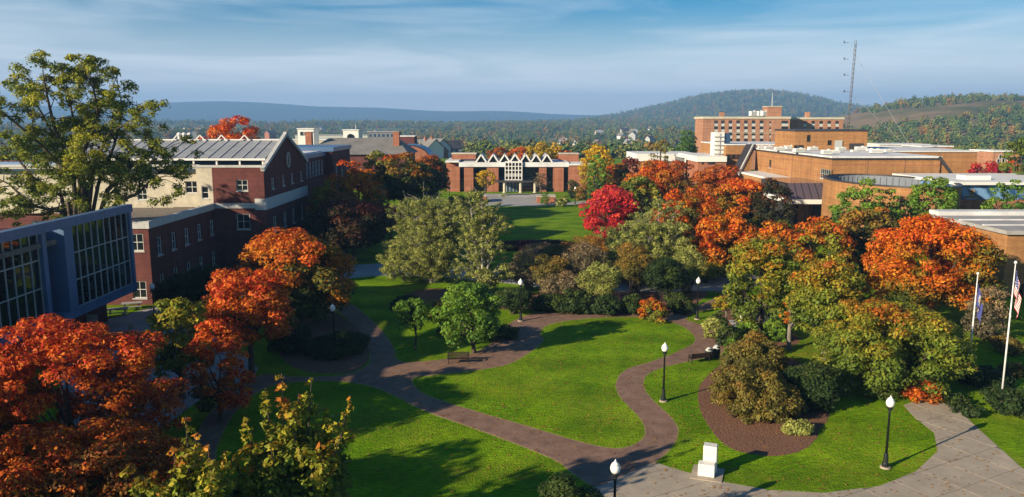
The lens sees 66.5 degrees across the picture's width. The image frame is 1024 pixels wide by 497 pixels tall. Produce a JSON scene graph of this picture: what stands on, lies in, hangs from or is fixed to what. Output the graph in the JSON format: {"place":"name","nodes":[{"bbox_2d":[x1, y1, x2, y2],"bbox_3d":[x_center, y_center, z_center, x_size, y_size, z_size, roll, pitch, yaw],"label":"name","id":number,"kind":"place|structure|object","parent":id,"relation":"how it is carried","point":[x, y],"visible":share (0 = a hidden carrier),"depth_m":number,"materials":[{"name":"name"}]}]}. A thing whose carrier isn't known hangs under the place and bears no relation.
{"place":"outdoors","nodes":[
{"label":"outdoors","id":0,"kind":"place"},
{"bbox_2d":[61,307,257,429],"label":"courtyard","id":1,"kind":"structure","parent":0,"point":[137,321],"depth_m":65.83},
{"bbox_2d":[138,296,217,399],"bbox_3d":[-24.011,7.264,56.590,4.934,7.755,5.190,0,9,0],"label":"maple tree","id":2,"kind":"object","parent":1,"relation":"on","point":[173,316],"visible":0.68,"depth_m":55.45,"materials":[{"name":"green plant"}]},
{"bbox_2d":[199,267,299,372],"bbox_3d":[-21.107,5.892,62.254,7.812,8.640,7.932,0,9,0],"label":"maple tree","id":3,"kind":"object","parent":1,"relation":"on","point":[274,305],"visible":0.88,"depth_m":60.51,"materials":[{"name":"orange plant"}]},
{"bbox_2d":[1,101,599,122],"bbox_3d":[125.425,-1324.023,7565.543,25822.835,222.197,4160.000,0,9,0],"label":"ridge","id":4,"kind":"structure","parent":0,"point":[206,111],"depth_m":6662.49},
{"bbox_2d":[0,122,694,152],"bbox_3d":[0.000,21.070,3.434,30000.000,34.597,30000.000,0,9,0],"label":"valley floor","id":5,"kind":"structure","parent":0,"point":[385,128],"depth_m":1859.30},
{"bbox_2d":[191,290,745,486],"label":"brick path","id":6,"kind":"structure","parent":0,"point":[649,448],"depth_m":58.95,"materials":[{"name":"brick"}]},
{"bbox_2d":[411,317,695,448],"bbox_3d":[7.595,9.520,66.038,20.146,0.060,31.580,6,11,34],"label":"worn edge","id":7,"kind":"object","parent":6,"relation":"on","point":[549,432],"visible":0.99,"depth_m":57.65,"materials":[{"name":"soil"}]},
{"bbox_2d":[0,88,1023,164],"label":"valley woodland","id":8,"kind":"object","parent":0,"point":[478,142],"depth_m":1348.83,"materials":[{"name":"plant"}]},
{"bbox_2d":[0,0,1023,114],"label":"sky","id":9,"kind":"structure","parent":0,"point":[569,57],"materials":[{"name":"blue"}]},
{"bbox_2d":[2,158,1023,496],"bbox_3d":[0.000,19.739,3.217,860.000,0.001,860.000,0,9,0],"label":"ground","id":10,"kind":"structure","parent":0,"point":[840,434],"depth_m":51.99,"materials":[{"name":"green plant"}]},
{"bbox_2d":[0,204,136,360],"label":"glass gallery","id":11,"kind":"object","parent":10,"relation":"on","point":[78,267],"visible":0.95,"depth_m":67.15,"materials":[{"name":"blue metal"}]},
{"bbox_2d":[0,313,192,486],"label":"maple tree","id":12,"kind":"object","parent":10,"relation":"on","point":[130,386],"visible":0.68,"depth_m":43.75,"materials":[{"name":"orange plant"}]},
{"bbox_2d":[0,49,202,226],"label":"elm tree","id":13,"kind":"object","parent":10,"relation":"on","point":[100,164],"visible":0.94,"depth_m":82.43,"materials":[{"name":"green plant"}]},
{"bbox_2d":[0,415,231,496],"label":"maple tree","id":14,"kind":"object","parent":10,"relation":"on","point":[103,453],"visible":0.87,"depth_m":34.55,"materials":[{"name":"orange plant"}]},
{"bbox_2d":[0,132,308,304],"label":"brick hall","id":15,"kind":"structure","parent":10,"relation":"on","point":[240,193],"depth_m":103.97,"materials":[{"name":"red brick"}]},
{"bbox_2d":[118,415,237,496],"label":"maple tree","id":16,"kind":"object","parent":10,"relation":"on","point":[201,482],"visible":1,"depth_m":30.95,"materials":[{"name":"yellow plant"}]},
{"bbox_2d":[148,262,240,314],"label":"hedge","id":17,"kind":"object","parent":10,"relation":"on","point":[184,284],"visible":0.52,"depth_m":80.52,"materials":[{"name":"green plant"}]},
{"bbox_2d":[181,318,256,420],"bbox_3d":[-19.729,8.130,52.634,4.738,7.318,4.732,-3,10,-18],"label":"maple tree","id":18,"kind":"object","parent":10,"relation":"on","point":[220,395],"visible":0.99,"depth_m":51.87,"materials":[{"name":"red plant"}]},
{"bbox_2d":[198,115,261,138],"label":"red tree","id":19,"kind":"object","parent":10,"relation":"on","point":[223,127],"visible":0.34,"depth_m":147.65,"materials":[{"name":"orange plant"}]},
{"bbox_2d":[229,373,358,496],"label":"maple tree","id":20,"kind":"object","parent":10,"relation":"on","point":[310,463],"visible":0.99,"depth_m":33.42,"materials":[{"name":"green plant"}]},
{"bbox_2d":[267,151,325,236],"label":"brick annex","id":21,"kind":"object","parent":10,"relation":"on","point":[315,169],"visible":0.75,"depth_m":134.38,"materials":[{"name":"red brick"}]},
{"bbox_2d":[305,179,339,219],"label":"maple tree","id":22,"kind":"object","parent":10,"relation":"on","point":[317,195],"visible":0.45,"depth_m":121.49,"materials":[{"name":"green plant"}]},
{"bbox_2d":[278,310,368,373],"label":"mulch bed","id":23,"kind":"object","parent":10,"relation":"on","point":[352,363],"visible":0.54,"depth_m":66.92,"materials":[{"name":"brown soil"}]},
{"bbox_2d":[266,318,312,354],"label":"hedge","id":24,"kind":"object","parent":23,"relation":"on","point":[299,336],"visible":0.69,"depth_m":68.19,"materials":[{"name":"green plant"}]},
{"bbox_2d":[232,226,358,321],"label":"maple tree","id":25,"kind":"object","parent":23,"relation":"on","point":[298,250],"visible":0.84,"depth_m":75.78,"materials":[{"name":"orange plant"}]},
{"bbox_2d":[301,330,370,360],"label":"hedge","id":26,"kind":"object","parent":23,"relation":"on","point":[345,343],"visible":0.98,"depth_m":67.62,"materials":[{"name":"green plant"}]},
{"bbox_2d":[297,145,350,188],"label":"brick block","id":27,"kind":"structure","parent":10,"relation":"on","point":[335,154],"depth_m":144.89,"materials":[{"name":"red brick"}]},
{"bbox_2d":[302,199,394,260],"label":"maple tree","id":28,"kind":"object","parent":10,"relation":"on","point":[361,228],"visible":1,"depth_m":109.87,"materials":[{"name":"red plant"}]},
{"bbox_2d":[324,160,388,210],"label":"maple tree","id":29,"kind":"object","parent":10,"relation":"on","point":[374,191],"visible":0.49,"depth_m":126.27,"materials":[{"name":"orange plant"}]},
{"bbox_2d":[304,132,417,189],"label":"long roofed hall","id":30,"kind":"structure","parent":10,"relation":"on","point":[361,149],"depth_m":232.80,"materials":[{"name":"red brick"}]},
{"bbox_2d":[359,150,402,202],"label":"maple tree","id":31,"kind":"object","parent":10,"relation":"on","point":[368,165],"visible":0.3,"depth_m":147.60,"materials":[{"name":"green plant"}]},
{"bbox_2d":[376,237,426,282],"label":"olive tree","id":32,"kind":"object","parent":10,"relation":"on","point":[387,269],"visible":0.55,"depth_m":96.82,"materials":[{"name":"green plant"}]},
{"bbox_2d":[373,152,436,219],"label":"maple tree","id":33,"kind":"object","parent":10,"relation":"on","point":[396,189],"visible":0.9,"depth_m":147.86,"materials":[{"name":"orange plant"}]},
{"bbox_2d":[392,297,434,349],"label":"green tree","id":34,"kind":"object","parent":10,"relation":"on","point":[416,314],"visible":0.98,"depth_m":68.11,"materials":[{"name":"green plant"}]},
{"bbox_2d":[385,182,477,282],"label":"olive tree","id":35,"kind":"object","parent":10,"relation":"on","point":[431,232],"visible":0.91,"depth_m":95.38,"materials":[{"name":"green plant"}]},
{"bbox_2d":[414,154,451,196],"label":"maple tree","id":36,"kind":"object","parent":10,"relation":"on","point":[437,163],"visible":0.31,"depth_m":166.62,"materials":[{"name":"orange plant"}]},
{"bbox_2d":[429,281,503,352],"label":"green tree","id":37,"kind":"object","parent":10,"relation":"on","point":[484,318],"visible":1,"depth_m":66.55,"materials":[{"name":"green plant"}]},
{"bbox_2d":[189,289,747,486],"bbox_3d":[3.349,8.918,69.774,49.333,0.060,56.366,0,9,0],"label":"worn edge","id":38,"kind":"object","parent":10,"relation":"on","point":[449,419],"visible":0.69,"depth_m":55.64,"materials":[{"name":"soil"}]},
{"bbox_2d":[494,286,535,313],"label":"shrub","id":39,"kind":"object","parent":10,"relation":"on","point":[511,298],"visible":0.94,"depth_m":80.91,"materials":[{"name":"green plant"}]},
{"bbox_2d":[445,152,589,192],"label":"zigzag library","id":40,"kind":"structure","parent":10,"relation":"on","point":[515,173],"depth_m":223.84,"materials":[{"name":"red brick"}]},
{"bbox_2d":[507,248,543,289],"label":"shrub","id":41,"kind":"object","parent":10,"relation":"on","point":[528,283],"visible":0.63,"depth_m":92.72,"materials":[{"name":"green plant"}]},
{"bbox_2d":[491,239,568,250],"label":"hedge","id":42,"kind":"object","parent":10,"relation":"on","point":[517,245],"visible":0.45,"depth_m":121.73,"materials":[{"name":"plant"}]},
{"bbox_2d":[302,264,759,291],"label":"paved footpath","id":43,"kind":"structure","parent":10,"relation":"on","point":[363,270],"depth_m":99.29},
{"bbox_2d":[40,244,1022,496],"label":"fallen leaves","id":44,"kind":"object","parent":10,"relation":"on","point":[554,404],"visible":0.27,"depth_m":54.76,"materials":[{"name":"plant"}]},
{"bbox_2d":[403,288,706,311],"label":"mulch bed","id":45,"kind":"object","parent":10,"relation":"on","point":[430,294],"visible":0.3,"depth_m":90.77,"materials":[{"name":"brown soil"}]},
{"bbox_2d":[444,187,515,297],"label":"birch tree","id":46,"kind":"object","parent":45,"relation":"on","point":[482,273],"visible":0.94,"depth_m":87.78,"materials":[{"name":"green plant"}]},
{"bbox_2d":[531,292,563,311],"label":"shrub","id":47,"kind":"object","parent":45,"relation":"on","point":[542,301],"visible":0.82,"depth_m":82.98,"materials":[{"name":"green plant"}]},
{"bbox_2d":[530,253,569,285],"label":"shrub","id":48,"kind":"object","parent":45,"relation":"on","point":[549,265],"visible":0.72,"depth_m":88.56,"materials":[{"name":"brown plant"}]},
{"bbox_2d":[537,269,588,294],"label":"shrub","id":49,"kind":"object","parent":45,"relation":"on","point":[551,287],"visible":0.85,"depth_m":86.90,"materials":[{"name":"brown plant"}]},
{"bbox_2d":[560,241,609,293],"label":"shrub","id":50,"kind":"object","parent":45,"relation":"on","point":[587,253],"visible":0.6,"depth_m":90.70,"materials":[{"name":"brown plant"}]},
{"bbox_2d":[573,261,621,296],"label":"shrub","id":51,"kind":"object","parent":45,"relation":"on","point":[609,284],"visible":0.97,"depth_m":84.84,"materials":[{"name":"green plant"}]},
{"bbox_2d":[615,242,655,293],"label":"shrub","id":52,"kind":"object","parent":45,"relation":"on","point":[633,269],"visible":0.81,"depth_m":90.71,"materials":[{"name":"green plant"}]},
{"bbox_2d":[639,257,691,301],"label":"shrub","id":53,"kind":"object","parent":45,"relation":"on","point":[669,274],"visible":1,"depth_m":86.20,"materials":[{"name":"green plant"}]},
{"bbox_2d":[670,243,708,293],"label":"shrub","id":54,"kind":"object","parent":45,"relation":"on","point":[695,265],"visible":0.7,"depth_m":90.86,"materials":[{"name":"green plant"}]},
{"bbox_2d":[537,471,605,496],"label":"shrub","id":55,"kind":"object","parent":10,"relation":"on","point":[557,487],"visible":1,"depth_m":34.37,"materials":[{"name":"green plant"}]},
{"bbox_2d":[550,288,593,314],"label":"shrub","id":56,"kind":"object","parent":10,"relation":"on","point":[574,301],"visible":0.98,"depth_m":81.85,"materials":[{"name":"green plant"}]},
{"bbox_2d":[577,144,615,193],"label":"yellow tree","id":57,"kind":"object","parent":10,"relation":"on","point":[604,152],"visible":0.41,"depth_m":203.06,"materials":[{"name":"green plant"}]},
{"bbox_2d":[586,154,610,198],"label":"green tree","id":58,"kind":"object","parent":10,"relation":"on","point":[597,181],"visible":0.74,"depth_m":183.95,"materials":[{"name":"green plant"}]},
{"bbox_2d":[589,293,623,316],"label":"shrub","id":59,"kind":"object","parent":10,"relation":"on","point":[608,304],"visible":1,"depth_m":81.10,"materials":[{"name":"green plant"}]},
{"bbox_2d":[578,184,642,238],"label":"red tree","id":60,"kind":"object","parent":10,"relation":"on","point":[607,200],"visible":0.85,"depth_m":128.62,"materials":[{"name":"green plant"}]},
{"bbox_2d":[601,163,628,186],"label":"maple tree","id":61,"kind":"object","parent":10,"relation":"on","point":[618,171],"visible":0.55,"depth_m":188.38,"materials":[{"name":"orange plant"}]},
{"bbox_2d":[614,175,663,222],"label":"maple tree","id":62,"kind":"object","parent":10,"relation":"on","point":[631,183],"visible":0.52,"depth_m":147.94,"materials":[{"name":"green plant"}]},
{"bbox_2d":[594,219,696,266],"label":"birch tree","id":63,"kind":"object","parent":10,"relation":"on","point":[655,246],"visible":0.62,"depth_m":97.92,"materials":[{"name":"green plant"}]},
{"bbox_2d":[637,297,668,324],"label":"shrub","id":64,"kind":"object","parent":10,"relation":"on","point":[661,311],"visible":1,"depth_m":78.89,"materials":[{"name":"orange plant"}]},
{"bbox_2d":[621,158,689,214],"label":"maple tree","id":65,"kind":"object","parent":10,"relation":"on","point":[651,169],"visible":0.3,"depth_m":156.65,"materials":[{"name":"orange plant"}]},
{"bbox_2d":[628,198,691,259],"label":"olive tree","id":66,"kind":"object","parent":10,"relation":"on","point":[658,206],"visible":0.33,"depth_m":104.51,"materials":[{"name":"green plant"}]},
{"bbox_2d":[626,151,726,193],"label":"brick link","id":67,"kind":"object","parent":10,"relation":"on","point":[700,161],"visible":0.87,"depth_m":210.47,"materials":[{"name":"white concrete"}]},
{"bbox_2d":[710,132,729,154],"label":"service tower","id":68,"kind":"structure","parent":67,"relation":"on","point":[719,140],"depth_m":203.33,"materials":[{"name":"white paint"}]},
{"bbox_2d":[661,159,695,215],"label":"maple tree","id":69,"kind":"object","parent":10,"relation":"on","point":[679,174],"visible":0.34,"depth_m":155.62,"materials":[{"name":"orange plant"}]},
{"bbox_2d":[664,292,695,314],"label":"shrub","id":70,"kind":"object","parent":10,"relation":"on","point":[675,303],"visible":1,"depth_m":82.27,"materials":[{"name":"green plant"}]},
{"bbox_2d":[650,188,723,251],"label":"maple tree","id":71,"kind":"object","parent":10,"relation":"on","point":[691,202],"visible":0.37,"depth_m":110.96,"materials":[{"name":"orange plant"}]},
{"bbox_2d":[690,442,723,482],"bbox_3d":[11.218,12.137,44.703,1.750,1.660,1.850,3,10,20],"label":"stone marker","id":72,"kind":"object","parent":10,"relation":"on","point":[706,469],"visible":1,"depth_m":44.53,"materials":[{"name":"stone"}]},
{"bbox_2d":[684,164,748,221],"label":"maple tree","id":73,"kind":"object","parent":10,"relation":"on","point":[708,181],"visible":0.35,"depth_m":136.99,"materials":[{"name":"orange plant"}]},
{"bbox_2d":[689,213,759,276],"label":"maple tree","id":74,"kind":"object","parent":10,"relation":"on","point":[707,232],"visible":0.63,"depth_m":99.04,"materials":[{"name":"orange plant"}]},
{"bbox_2d":[709,177,778,241],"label":"maple tree","id":75,"kind":"object","parent":10,"relation":"on","point":[735,204],"visible":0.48,"depth_m":125.50,"materials":[{"name":"orange plant"}]},
{"bbox_2d":[710,308,798,346],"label":"mulch bed","id":76,"kind":"object","parent":10,"relation":"on","point":[794,340],"visible":0.23,"depth_m":73.47,"materials":[{"name":"brown soil"}]},
{"bbox_2d":[722,238,802,330],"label":"maple tree","id":77,"kind":"object","parent":76,"relation":"on","point":[763,257],"visible":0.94,"depth_m":73.24,"materials":[{"name":"green plant"}]},
{"bbox_2d":[762,318,791,341],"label":"shrub","id":78,"kind":"object","parent":76,"relation":"on","point":[770,332],"visible":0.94,"depth_m":71.59,"materials":[{"name":"green plant"}]},
{"bbox_2d":[698,357,829,455],"bbox_3d":[18.523,10.855,57.853,9.126,0.060,22.377,3,10,16],"label":"mulch bed","id":79,"kind":"object","parent":10,"relation":"on","point":[734,433],"visible":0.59,"depth_m":51.13,"materials":[{"name":"soil"}]},
{"bbox_2d":[718,337,788,371],"bbox_3d":[18.870,8.764,60.532,5.652,4.196,5.874,0,9,0],"label":"shrub","id":80,"kind":"object","parent":79,"relation":"on","point":[771,355],"visible":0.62,"depth_m":59.40,"materials":[{"name":"green plant"}]},
{"bbox_2d":[707,357,808,423],"bbox_3d":[17.059,9.709,54.097,6.706,4.280,6.675,0,9,0],"label":"shrub","id":81,"kind":"object","parent":79,"relation":"on","point":[755,380],"visible":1,"depth_m":52.84,"materials":[{"name":"green plant"}]},
{"bbox_2d":[781,418,814,436],"bbox_3d":[18.595,11.665,50.820,2.234,1.027,2.188,0,9,0],"label":"shrub","id":82,"kind":"object","parent":79,"relation":"on","point":[790,426],"visible":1,"depth_m":50.50,"materials":[{"name":"yellow plant"}]},
{"bbox_2d":[777,360,849,414],"bbox_3d":[21.017,9.822,55.590,5.455,3.722,4.993,0,9,0],"label":"shrub","id":83,"kind":"object","parent":79,"relation":"on","point":[819,388],"visible":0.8,"depth_m":54.15,"materials":[{"name":"green plant"}]},
{"bbox_2d":[694,93,844,168],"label":"dormitory","id":84,"kind":"structure","parent":10,"relation":"on","point":[749,128],"depth_m":326.71,"materials":[{"name":"red brick"}]},
{"bbox_2d":[741,177,798,230],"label":"maple tree","id":85,"kind":"object","parent":10,"relation":"on","point":[776,188],"visible":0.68,"depth_m":123.46,"materials":[{"name":"red plant"}]},
{"bbox_2d":[736,219,814,276],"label":"maple tree","id":86,"kind":"object","parent":10,"relation":"on","point":[782,232],"visible":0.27,"depth_m":96.13,"materials":[{"name":"orange plant"}]},
{"bbox_2d":[785,216,858,286],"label":"maple tree","id":87,"kind":"object","parent":10,"relation":"on","point":[835,240],"visible":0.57,"depth_m":91.68,"materials":[{"name":"green plant"}]},
{"bbox_2d":[780,254,865,360],"bbox_3d":[26.267,4.950,65.928,6.418,9.317,6.468,-2,10,-14],"label":"maple tree","id":88,"kind":"object","parent":10,"relation":"on","point":[810,299],"visible":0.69,"depth_m":64.22,"materials":[{"name":"green plant"}]},
{"bbox_2d":[701,129,978,250],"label":"building","id":89,"kind":"structure","parent":10,"relation":"on","point":[816,182],"depth_m":156.29,"materials":[{"name":"orange brick"}]},
{"bbox_2d":[827,177,883,229],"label":"green tree","id":90,"kind":"object","parent":10,"relation":"on","point":[865,203],"visible":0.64,"depth_m":115.53,"materials":[{"name":"green plant"}]},
{"bbox_2d":[826,206,897,279],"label":"maple tree","id":91,"kind":"object","parent":10,"relation":"on","point":[853,228],"visible":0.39,"depth_m":97.85,"materials":[{"name":"orange plant"}]},
{"bbox_2d":[871,188,904,228],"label":"green tree","id":92,"kind":"object","parent":10,"relation":"on","point":[894,208],"visible":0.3,"depth_m":117.94,"materials":[{"name":"green plant"}]},
{"bbox_2d":[809,297,978,401],"bbox_3d":[28.723,7.620,59.522,11.824,7.550,11.369,0,9,0],"label":"maple tree","id":93,"kind":"object","parent":10,"relation":"on","point":[873,325],"visible":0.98,"depth_m":56.64,"materials":[{"name":"green plant"}]},
{"bbox_2d":[899,378,946,404],"bbox_3d":[29.795,10.271,56.481,3.239,2.167,2.261,0,9,0],"label":"shrub","id":94,"kind":"object","parent":10,"relation":"on","point":[918,395],"visible":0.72,"depth_m":55.85,"materials":[{"name":"orange plant"}]},
{"bbox_2d":[902,176,961,244],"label":"green tree","id":95,"kind":"object","parent":10,"relation":"on","point":[949,192],"visible":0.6,"depth_m":117.58,"materials":[{"name":"green plant"}]},
{"bbox_2d":[860,213,1008,314],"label":"maple tree","id":96,"kind":"object","parent":10,"relation":"on","point":[967,254],"visible":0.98,"depth_m":75.82,"materials":[{"name":"orange plant"}]},
{"bbox_2d":[892,173,1023,208],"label":"mural pavilion","id":97,"kind":"structure","parent":10,"relation":"on","point":[975,193],"depth_m":130.49,"materials":[{"name":"white concrete"}]},
{"bbox_2d":[936,392,985,418],"bbox_3d":[31.518,10.898,54.989,2.134,1.317,4.584,0,9,0],"label":"shrub","id":98,"kind":"object","parent":10,"relation":"on","point":[968,410],"visible":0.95,"depth_m":54.33,"materials":[{"name":"green plant"}]},
{"bbox_2d":[929,209,1023,296],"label":"flat roofed block","id":99,"kind":"structure","parent":10,"relation":"on","point":[1003,229],"depth_m":91.71,"materials":[{"name":"orange brick"}]},
{"bbox_2d":[951,364,1018,391],"bbox_3d":[36.355,9.834,60.421,4.426,1.724,4.613,-7,11,-36],"label":"shrub","id":100,"kind":"object","parent":10,"relation":"on","point":[987,375],"visible":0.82,"depth_m":59.30,"materials":[{"name":"green plant"}]},
{"bbox_2d":[960,285,1011,340],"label":"shrub","id":101,"kind":"object","parent":10,"relation":"on","point":[986,331],"visible":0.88,"depth_m":71.45,"materials":[{"name":"grey plant"}]},
{"bbox_2d":[979,179,1023,208],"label":"green tree","id":102,"kind":"object","parent":10,"relation":"on","point":[1010,196],"visible":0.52,"depth_m":115.51,"materials":[{"name":"green plant"}]},
{"bbox_2d":[980,385,1023,418],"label":"shrub","id":103,"kind":"object","parent":10,"relation":"on","point":[1011,397],"visible":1,"depth_m":54.17,"materials":[{"name":"green plant"}]},
{"bbox_2d":[990,335,1023,356],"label":"shrub","id":104,"kind":"object","parent":10,"relation":"on","point":[1015,346],"visible":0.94,"depth_m":67.51,"materials":[{"name":"green plant"}]},
{"bbox_2d":[997,137,1023,174],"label":"tree","id":105,"kind":"object","parent":10,"relation":"on","point":[1019,143],"visible":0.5,"depth_m":149.81,"materials":[{"name":"green plant"}]},
{"bbox_2d":[487,194,556,205],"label":"entrance plaza","id":106,"kind":"structure","parent":0,"point":[515,201],"depth_m":197.08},
{"bbox_2d":[412,317,694,447],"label":"oval lawn","id":107,"kind":"structure","parent":0,"point":[582,354],"depth_m":60.75,"materials":[{"name":"green plant"}]},
{"bbox_2d":[616,92,848,119],"bbox_3d":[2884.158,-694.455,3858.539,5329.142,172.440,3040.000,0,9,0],"label":"mountain","id":108,"kind":"structure","parent":0,"point":[755,107],"depth_m":3232.25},
{"bbox_2d":[588,400,1023,496],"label":"plaza","id":109,"kind":"structure","parent":0,"point":[994,476],"depth_m":44.23,"materials":[{"name":"concrete"}]},
{"bbox_2d":[839,99,1023,145],"bbox_3d":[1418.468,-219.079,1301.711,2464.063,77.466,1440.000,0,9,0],"label":"field hill","id":110,"kind":"structure","parent":0,"point":[857,120],"depth_m":1123.15,"materials":[{"name":"plant"}]},
{"bbox_2d":[969,149,1013,172],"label":"brick building","id":111,"kind":"structure","parent":0,"point":[984,155],"depth_m":230.60,"materials":[{"name":"orange brick"}]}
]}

